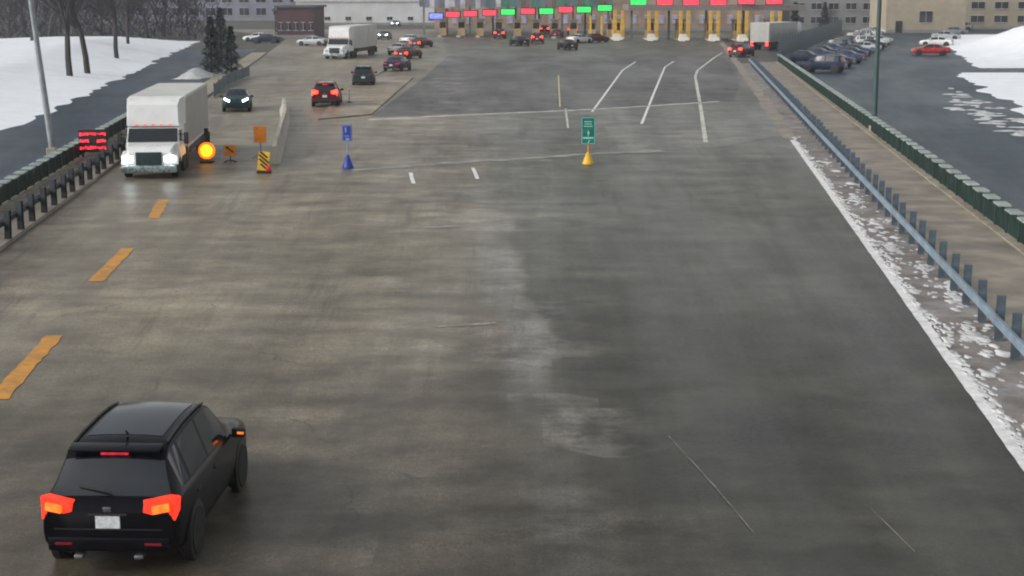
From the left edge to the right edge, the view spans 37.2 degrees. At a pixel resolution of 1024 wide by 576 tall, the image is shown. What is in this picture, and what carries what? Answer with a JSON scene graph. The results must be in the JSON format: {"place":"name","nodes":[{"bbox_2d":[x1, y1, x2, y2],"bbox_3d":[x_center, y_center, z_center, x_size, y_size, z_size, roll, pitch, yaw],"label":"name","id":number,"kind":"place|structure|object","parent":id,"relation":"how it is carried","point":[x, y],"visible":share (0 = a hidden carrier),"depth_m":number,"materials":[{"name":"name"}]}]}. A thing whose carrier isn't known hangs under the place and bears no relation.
{"place":"outdoors","nodes":[
{"label":"outdoors","id":0,"kind":"place"},
{"bbox_2d":[0,133,126,250],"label":"sidewalk","id":1,"kind":"structure","parent":0,"point":[28,225],"depth_m":57.26,"materials":[{"name":"beige concrete"}]},
{"bbox_2d":[0,137,126,238],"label":"guardrail","id":2,"kind":"object","parent":1,"relation":"on","point":[29,205],"visible":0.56,"depth_m":57.32,"materials":[{"name":"metal"}]},
{"bbox_2d":[78,129,107,156],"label":"message sign","id":3,"kind":"object","parent":1,"relation":"on","point":[95,140],"visible":0.88,"depth_m":71.60,"materials":[{"name":"red"}]},
{"bbox_2d":[0,49,254,184],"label":"access road","id":4,"kind":"structure","parent":0,"point":[24,145],"depth_m":100.80,"materials":[{"name":"asphalt"}]},
{"bbox_2d":[28,0,58,154],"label":"lamp post","id":5,"kind":"object","parent":4,"relation":"on","point":[49,127],"visible":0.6,"depth_m":72.64,"materials":[{"name":"metal"}]},
{"bbox_2d":[174,68,216,78],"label":"snow","id":6,"kind":"structure","parent":4,"relation":"on","point":[196,73],"depth_m":140.81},
{"bbox_2d":[135,0,295,20],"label":"office block","id":7,"kind":"structure","parent":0,"point":[248,10],"depth_m":422.93,"materials":[{"name":"grey concrete"}]},
{"bbox_2d":[204,52,266,96],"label":"sidewalk","id":8,"kind":"structure","parent":0,"point":[250,59],"depth_m":164.68,"materials":[{"name":"concrete"}]},
{"bbox_2d":[294,0,433,24],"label":"warehouse","id":9,"kind":"structure","parent":0,"point":[377,12],"depth_m":366.02,"materials":[{"name":"metal"}]},
{"bbox_2d":[1,0,778,16],"bbox_3d":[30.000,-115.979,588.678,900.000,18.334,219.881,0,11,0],"label":"hills","id":10,"kind":"structure","parent":0,"point":[767,13],"depth_m":495.38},
{"bbox_2d":[0,16,903,251],"bbox_3d":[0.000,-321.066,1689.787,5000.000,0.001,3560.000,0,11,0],"label":"ground","id":11,"kind":"structure","parent":0,"point":[761,55],"depth_m":286.03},
{"bbox_2d":[0,0,28,37],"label":"bare tree","id":12,"kind":"object","parent":11,"relation":"on","point":[12,8],"visible":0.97,"depth_m":216.62,"materials":[{"name":"brown plant"}]},
{"bbox_2d":[0,127,127,211],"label":"kerb","id":13,"kind":"structure","parent":11,"relation":"on","point":[21,195],"depth_m":63.52,"materials":[{"name":"concrete"}]},
{"bbox_2d":[0,112,127,205],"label":"panel fence","id":14,"kind":"object","parent":13,"relation":"on","point":[35,172],"visible":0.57,"depth_m":63.81,"materials":[{"name":"metal"}]},
{"bbox_2d":[42,0,96,73],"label":"bare tree","id":15,"kind":"object","parent":11,"relation":"on","point":[74,23],"visible":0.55,"depth_m":140.27,"materials":[{"name":"brown plant"}]},
{"bbox_2d":[0,36,199,129],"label":"snow","id":16,"kind":"structure","parent":11,"relation":"on","point":[21,103],"depth_m":145.84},
{"bbox_2d":[34,0,82,75],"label":"bare tree","id":17,"kind":"object","parent":16,"relation":"on","point":[65,5],"visible":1,"depth_m":136.52,"materials":[{"name":"brown plant"}]},
{"bbox_2d":[114,0,147,43],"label":"bare tree","id":18,"kind":"object","parent":16,"relation":"on","point":[128,8],"visible":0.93,"depth_m":200.13,"materials":[{"name":"brown plant"}]},
{"bbox_2d":[79,0,126,58],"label":"bare tree","id":19,"kind":"object","parent":11,"relation":"on","point":[111,6],"visible":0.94,"depth_m":167.73,"materials":[{"name":"brown plant"}]},
{"bbox_2d":[0,0,229,39],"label":"thicket","id":20,"kind":"object","parent":11,"relation":"on","point":[43,25],"visible":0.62,"depth_m":258.51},
{"bbox_2d":[130,0,149,38],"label":"bare tree","id":21,"kind":"object","parent":11,"relation":"on","point":[145,24],"visible":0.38,"depth_m":252.20,"materials":[{"name":"brown plant"}]},
{"bbox_2d":[199,16,223,73],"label":"evergreen tree","id":22,"kind":"object","parent":11,"relation":"on","point":[209,30],"visible":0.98,"depth_m":148.19,"materials":[{"name":"green plant"}]},
{"bbox_2d":[209,7,230,63],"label":"evergreen tree","id":23,"kind":"object","parent":11,"relation":"on","point":[220,44],"visible":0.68,"depth_m":167.86,"materials":[{"name":"green plant"}]},
{"bbox_2d":[221,26,241,73],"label":"evergreen tree","id":24,"kind":"object","parent":11,"relation":"on","point":[231,49],"visible":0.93,"depth_m":145.40,"materials":[{"name":"green plant"}]},
{"bbox_2d":[250,34,282,42],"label":"car","id":25,"kind":"object","parent":11,"relation":"on","point":[271,38],"visible":1,"depth_m":236.36,"materials":[{"name":"blue paint"}]},
{"bbox_2d":[729,19,746,41],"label":"inspection booth","id":26,"kind":"object","parent":11,"relation":"on","point":[734,31],"visible":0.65,"depth_m":250.27,"materials":[{"name":"white paint"}]},
{"bbox_2d":[818,2,829,25],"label":"evergreen tree","id":27,"kind":"object","parent":11,"relation":"on","point":[822,19],"visible":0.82,"depth_m":315.63,"materials":[{"name":"green plant"}]},
{"bbox_2d":[776,62,1023,254],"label":"kerb","id":28,"kind":"structure","parent":11,"relation":"on","point":[1001,233],"depth_m":62.52,"materials":[{"name":"concrete"}]},
{"bbox_2d":[868,0,881,130],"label":"lamp post","id":29,"kind":"object","parent":28,"relation":"on","point":[876,70],"visible":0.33,"depth_m":84.50,"materials":[{"name":"metal"}]},
{"bbox_2d":[777,54,1023,244],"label":"panel fence","id":30,"kind":"object","parent":28,"relation":"on","point":[1007,220],"visible":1,"depth_m":64.09,"materials":[{"name":"metal"}]},
{"bbox_2d":[869,0,966,32],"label":"block building","id":31,"kind":"structure","parent":11,"relation":"on","point":[917,16],"depth_m":296.37,"materials":[{"name":"beige concrete"}]},
{"bbox_2d":[919,11,932,22],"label":"window","id":32,"kind":"structure","parent":31,"relation":"in","point":[925,16],"depth_m":296.30,"materials":[{"name":"grey glass"}]},
{"bbox_2d":[0,29,1023,575],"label":"plaza road","id":33,"kind":"structure","parent":0,"point":[740,327],"depth_m":32.88,"materials":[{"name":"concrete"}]},
{"bbox_2d":[0,335,62,398],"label":"lane marking","id":34,"kind":"object","parent":33,"relation":"on","point":[14,379],"visible":1,"depth_m":32.39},
{"bbox_2d":[88,248,133,280],"bbox_3d":[-11.729,-0.714,44.653,0.481,0.001,5.483,-1,11,-5],"label":"lane marking","id":35,"kind":"object","parent":33,"relation":"on","point":[107,269],"visible":1,"depth_m":44.36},
{"bbox_2d":[41,402,247,559],"bbox_3d":[-5.391,2.620,22.950,2.377,1.931,4.960,0,11,2],"label":"suv","id":36,"kind":"object","parent":33,"relation":"on","point":[142,478],"visible":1,"depth_m":20.91,"materials":[{"name":"black paint"}]},
{"bbox_2d":[148,199,168,217],"bbox_3d":[-13.037,-2.937,56.065,0.481,0.001,4.899,-2,11,-8],"label":"lane marking","id":37,"kind":"object","parent":33,"relation":"on","point":[157,209],"visible":1,"depth_m":55.78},
{"bbox_2d":[117,83,209,176],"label":"box truck","id":38,"kind":"object","parent":33,"relation":"on","point":[167,123],"visible":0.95,"depth_m":66.27,"materials":[{"name":"white paint"}]},
{"bbox_2d":[198,128,214,162],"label":"warning beacon","id":39,"kind":"object","parent":33,"relation":"on","point":[206,150],"visible":1,"depth_m":70.98,"materials":[{"name":"yellow plastic"}]},
{"bbox_2d":[224,145,236,162],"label":"arrow sign","id":40,"kind":"object","parent":33,"relation":"on","point":[230,150],"visible":1,"depth_m":71.11,"materials":[{"name":"orange plastic"}]},
{"bbox_2d":[213,66,249,97],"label":"screen fence","id":41,"kind":"object","parent":33,"relation":"on","point":[223,82],"visible":1,"depth_m":131.70,"materials":[{"name":"metal"}]},
{"bbox_2d":[220,88,252,111],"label":"car","id":42,"kind":"object","parent":33,"relation":"on","point":[237,97],"visible":1,"depth_m":101.50,"materials":[{"name":"teal paint"}]},
{"bbox_2d":[253,126,266,157],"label":"orange sign","id":43,"kind":"object","parent":33,"relation":"on","point":[260,134],"visible":0.8,"depth_m":73.07,"materials":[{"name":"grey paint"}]},
{"bbox_2d":[256,151,271,172],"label":"striped marker","id":44,"kind":"object","parent":33,"relation":"on","point":[263,166],"visible":1,"depth_m":66.97,"materials":[{"name":"yellow plastic"}]},
{"bbox_2d":[269,98,290,163],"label":"concrete barrier","id":45,"kind":"object","parent":33,"relation":"on","point":[278,147],"visible":0.96,"depth_m":78.56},
{"bbox_2d":[274,5,325,37],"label":"brick building","id":46,"kind":"structure","parent":33,"relation":"on","point":[299,21],"depth_m":261.51,"materials":[{"name":"red brick"}]},
{"bbox_2d":[296,36,327,45],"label":"car","id":47,"kind":"object","parent":33,"relation":"on","point":[317,40],"visible":0.84,"depth_m":225.73,"materials":[{"name":"silver metal"}]},
{"bbox_2d":[311,81,343,106],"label":"car","id":48,"kind":"object","parent":33,"relation":"on","point":[326,91],"visible":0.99,"depth_m":105.46,"materials":[{"name":"red paint"}]},
{"bbox_2d":[342,125,353,168],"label":"lane sign","id":49,"kind":"object","parent":33,"relation":"on","point":[347,137],"visible":1,"depth_m":68.61,"materials":[{"name":"blue paint"}]},
{"bbox_2d":[323,24,376,58],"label":"box truck","id":50,"kind":"object","parent":33,"relation":"on","point":[346,41],"visible":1,"depth_m":183.24,"materials":[{"name":"silver metal"}]},
{"bbox_2d":[351,65,376,84],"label":"car","id":51,"kind":"object","parent":33,"relation":"on","point":[363,73],"visible":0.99,"depth_m":128.68,"materials":[{"name":"teal metal"}]},
{"bbox_2d":[318,77,412,119],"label":"traffic island","id":52,"kind":"structure","parent":33,"relation":"on","point":[366,99],"depth_m":113.90,"materials":[{"name":"beige concrete"}]},
{"bbox_2d":[372,60,384,75],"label":"traffic island","id":53,"kind":"structure","parent":33,"relation":"on","point":[378,67],"depth_m":159.16,"materials":[{"name":"beige concrete"}]},
{"bbox_2d":[383,56,410,70],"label":"car","id":54,"kind":"object","parent":33,"relation":"on","point":[396,62],"visible":1,"depth_m":153.23,"materials":[{"name":"purple paint"}]},
{"bbox_2d":[387,43,407,54],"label":"car","id":55,"kind":"object","parent":33,"relation":"on","point":[393,48],"visible":0.41,"depth_m":192.88,"materials":[{"name":"white paint"}]},
{"bbox_2d":[394,46,421,58],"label":"car","id":56,"kind":"object","parent":33,"relation":"on","point":[409,52],"visible":0.91,"depth_m":181.40,"materials":[{"name":"red paint"}]},
{"bbox_2d":[409,37,432,47],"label":"car","id":57,"kind":"object","parent":33,"relation":"on","point":[422,42],"visible":0.98,"depth_m":218.51,"materials":[{"name":"red paint"}]},
{"bbox_2d":[437,18,447,36],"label":"inspection booth","id":58,"kind":"object","parent":33,"relation":"on","point":[442,27],"visible":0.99,"depth_m":276.09,"materials":[{"name":"metal"}]},
{"bbox_2d":[456,18,466,36],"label":"inspection booth","id":59,"kind":"object","parent":33,"relation":"on","point":[461,27],"visible":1,"depth_m":274.81,"materials":[{"name":"metal"}]},
{"bbox_2d":[475,19,484,36],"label":"inspection booth","id":60,"kind":"object","parent":33,"relation":"on","point":[480,26],"visible":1,"depth_m":273.50,"materials":[{"name":"concrete"}]},
{"bbox_2d":[351,150,666,170],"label":"joint line","id":61,"kind":"object","parent":33,"relation":"on","point":[470,161],"visible":0.99,"depth_m":72.00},
{"bbox_2d":[419,0,612,34],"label":"plaza canopy","id":62,"kind":"object","parent":33,"relation":"on","point":[492,4],"visible":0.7,"depth_m":278.58,"materials":[{"name":"grey metal"}]},
{"bbox_2d":[482,7,497,18],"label":"lane signal","id":63,"kind":"object","parent":62,"relation":"attached to","point":[489,12],"visible":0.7,"depth_m":273.86,"materials":[{"name":"red"}]},
{"bbox_2d":[558,3,573,18],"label":"lane signal","id":64,"kind":"object","parent":62,"relation":"hanging from","point":[565,9],"visible":0.81,"depth_m":268.64,"materials":[{"name":"red"}]},
{"bbox_2d":[576,6,591,15],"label":"lane signal","id":65,"kind":"object","parent":62,"relation":"hanging from","point":[583,9],"visible":0.69,"depth_m":267.37,"materials":[{"name":"green"}]},
{"bbox_2d":[597,2,612,18],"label":"lane signal","id":66,"kind":"object","parent":62,"relation":"hanging from","point":[604,7],"visible":0.75,"depth_m":265.92,"materials":[{"name":"green"}]},
{"bbox_2d":[512,19,522,36],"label":"inspection booth","id":67,"kind":"object","parent":33,"relation":"on","point":[517,27],"visible":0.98,"depth_m":271.02,"materials":[{"name":"concrete"}]},
{"bbox_2d":[509,36,529,45],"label":"car","id":68,"kind":"object","parent":33,"relation":"on","point":[518,40],"visible":1,"depth_m":225.05,"materials":[{"name":"black paint"}]},
{"bbox_2d":[531,32,544,43],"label":"car","id":69,"kind":"object","parent":33,"relation":"on","point":[537,37],"visible":1,"depth_m":235.06,"materials":[{"name":"metal"}]},
{"bbox_2d":[371,56,739,116],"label":"asphalt apron","id":70,"kind":"object","parent":33,"relation":"on","point":[448,85],"visible":1,"depth_m":131.28,"materials":[{"name":"asphalt"}]},
{"bbox_2d":[366,101,721,119],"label":"joint line","id":71,"kind":"object","parent":70,"relation":"on","point":[536,111],"visible":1,"depth_m":101.10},
{"bbox_2d":[640,61,673,123],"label":"lane line","id":72,"kind":"object","parent":70,"relation":"on","point":[647,109],"visible":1,"depth_m":114.99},
{"bbox_2d":[340,101,779,168],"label":"concrete band","id":73,"kind":"object","parent":33,"relation":"on","point":[404,140],"visible":1,"depth_m":85.78,"materials":[{"name":"concrete"}]},
{"bbox_2d":[557,39,577,49],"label":"car","id":74,"kind":"object","parent":33,"relation":"on","point":[564,44],"visible":1,"depth_m":209.34,"materials":[{"name":"black paint"}]},
{"bbox_2d":[568,19,578,36],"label":"inspection booth","id":75,"kind":"object","parent":33,"relation":"on","point":[572,26],"visible":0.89,"depth_m":267.30,"materials":[{"name":"concrete"}]},
{"bbox_2d":[566,34,591,43],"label":"car","id":76,"kind":"object","parent":33,"relation":"on","point":[578,38],"visible":0.81,"depth_m":236.19,"materials":[{"name":"white paint"}]},
{"bbox_2d":[581,117,595,164],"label":"lane sign","id":77,"kind":"object","parent":33,"relation":"on","point":[588,128],"visible":1,"depth_m":70.20,"materials":[{"name":"metal"}]},
{"bbox_2d":[586,33,609,42],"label":"car","id":78,"kind":"object","parent":33,"relation":"on","point":[597,37],"visible":0.78,"depth_m":240.26,"materials":[{"name":"red paint"}]},
{"bbox_2d":[434,0,764,30],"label":"inspection hall","id":79,"kind":"structure","parent":33,"relation":"on","point":[697,17],"depth_m":313.12,"materials":[{"name":"grey"}]},
{"bbox_2d":[605,19,611,38],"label":"inspection booth","id":80,"kind":"object","parent":33,"relation":"on","point":[609,28],"visible":0.47,"depth_m":264.81,"materials":[{"name":"concrete"}]},
{"bbox_2d":[673,19,688,40],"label":"inspection booth","id":81,"kind":"object","parent":33,"relation":"on","point":[677,29],"visible":0.69,"depth_m":252.60,"materials":[{"name":"white paint"}]},
{"bbox_2d":[694,53,721,141],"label":"lane line","id":82,"kind":"object","parent":33,"relation":"on","point":[704,133],"visible":1,"depth_m":105.95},
{"bbox_2d":[701,19,715,41],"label":"inspection booth","id":83,"kind":"object","parent":33,"relation":"on","point":[706,25],"visible":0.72,"depth_m":251.44,"materials":[{"name":"white paint"}]},
{"bbox_2d":[622,4,805,37],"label":"plaza canopy","id":84,"kind":"object","parent":33,"relation":"on","point":[705,7],"visible":0.71,"depth_m":247.86,"materials":[{"name":"grey metal"}]},
{"bbox_2d":[728,43,754,56],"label":"car","id":85,"kind":"object","parent":33,"relation":"on","point":[742,49],"visible":1,"depth_m":185.72,"materials":[{"name":"black metal"}]},
{"bbox_2d":[719,41,797,139],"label":"edge strip","id":86,"kind":"object","parent":33,"relation":"on","point":[784,129],"visible":0.89,"depth_m":108.80,"materials":[{"name":"beige concrete"}]},
{"bbox_2d":[790,140,1023,470],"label":"edge line","id":87,"kind":"object","parent":33,"relation":"on","point":[1014,448],"visible":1,"depth_m":34.71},
{"bbox_2d":[779,0,869,29],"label":"block building","id":88,"kind":"structure","parent":0,"point":[853,14],"depth_m":316.90,"materials":[{"name":"beige concrete"}]},
{"bbox_2d":[741,63,1023,447],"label":"verge","id":89,"kind":"structure","parent":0,"point":[1010,396],"depth_m":41.51,"materials":[{"name":"snow"}]},
{"bbox_2d":[749,56,1023,360],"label":"guardrail","id":90,"kind":"object","parent":89,"relation":"on","point":[830,142],"visible":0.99,"depth_m":47.93,"materials":[{"name":"metal"}]},
{"bbox_2d":[792,136,1023,455],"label":"snow","id":91,"kind":"structure","parent":89,"relation":"on","point":[967,335],"depth_m":37.23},
{"bbox_2d":[760,62,1023,340],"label":"sidewalk","id":92,"kind":"structure","parent":0,"point":[994,259],"depth_m":54.15,"materials":[{"name":"beige concrete"}]},
{"bbox_2d":[761,29,1023,216],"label":"parking lot","id":93,"kind":"structure","parent":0,"point":[913,102],"depth_m":105.17,"materials":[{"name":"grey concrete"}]},
{"bbox_2d":[750,22,801,49],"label":"box truck","id":94,"kind":"object","parent":93,"relation":"on","point":[768,34],"visible":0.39,"depth_m":208.43,"materials":[{"name":"silver metal"}]},
{"bbox_2d":[782,50,817,62],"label":"parked car","id":95,"kind":"object","parent":93,"relation":"on","point":[800,55],"visible":0.46,"depth_m":170.11,"materials":[{"name":"blue paint"}]},
{"bbox_2d":[778,20,841,54],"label":"screen fence","id":96,"kind":"object","parent":93,"relation":"on","point":[803,39],"visible":0.86,"depth_m":213.81,"materials":[{"name":"metal"}]},
{"bbox_2d":[806,47,833,54],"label":"parked car","id":97,"kind":"object","parent":93,"relation":"on","point":[818,51],"visible":0.2,"depth_m":177.59,"materials":[{"name":"blue paint"}]},
{"bbox_2d":[798,54,848,72],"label":"parked car","id":98,"kind":"object","parent":93,"relation":"on","point":[835,63],"visible":0.98,"depth_m":151.20,"materials":[{"name":"blue paint"}]},
{"bbox_2d":[809,53,855,66],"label":"parked car","id":99,"kind":"object","parent":93,"relation":"on","point":[851,60],"visible":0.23,"depth_m":160.95,"materials":[{"name":"blue paint"}]},
{"bbox_2d":[818,38,850,45],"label":"parked car","id":100,"kind":"object","parent":93,"relation":"on","point":[842,42],"visible":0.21,"depth_m":202.50,"materials":[{"name":"white"}]},
{"bbox_2d":[834,50,865,62],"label":"parked car","id":101,"kind":"object","parent":93,"relation":"on","point":[858,57],"visible":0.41,"depth_m":170.37,"materials":[{"name":"blue paint"}]},
{"bbox_2d":[834,47,868,56],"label":"parked car","id":102,"kind":"object","parent":93,"relation":"on","point":[857,50],"visible":0.22,"depth_m":179.98,"materials":[{"name":"blue paint"}]},
{"bbox_2d":[835,44,874,55],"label":"parked car","id":103,"kind":"object","parent":93,"relation":"on","point":[861,47],"visible":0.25,"depth_m":190.03,"materials":[{"name":"blue paint"}]},
{"bbox_2d":[911,44,950,55],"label":"parked car","id":104,"kind":"object","parent":93,"relation":"on","point":[936,48],"visible":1,"depth_m":191.17,"materials":[{"name":"red paint"}]},
{"bbox_2d":[919,36,952,45],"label":"parked car","id":105,"kind":"object","parent":93,"relation":"on","point":[940,40],"visible":0.89,"depth_m":222.74,"materials":[{"name":"white paint"}]},
{"bbox_2d":[931,31,960,38],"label":"parked car","id":106,"kind":"object","parent":93,"relation":"on","point":[947,34],"visible":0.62,"depth_m":253.62,"materials":[{"name":"silver metal"}]},
{"bbox_2d":[942,27,968,34],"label":"parked car","id":107,"kind":"object","parent":93,"relation":"on","point":[957,30],"visible":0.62,"depth_m":284.78,"materials":[{"name":"grey paint"}]},
{"bbox_2d":[943,26,1023,67],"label":"snow","id":108,"kind":"structure","parent":93,"relation":"on","point":[1005,49],"depth_m":190.06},
{"bbox_2d":[943,88,1023,135],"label":"snow","id":109,"kind":"structure","parent":93,"relation":"on","point":[986,115],"depth_m":99.00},
{"bbox_2d":[957,73,1023,114],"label":"snow","id":110,"kind":"structure","parent":93,"relation":"on","point":[1007,86],"depth_m":130.16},
{"bbox_2d":[965,0,1023,28],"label":"block building","id":111,"kind":"structure","parent":0,"point":[994,14],"depth_m":324.78,"materials":[{"name":"beige concrete"}]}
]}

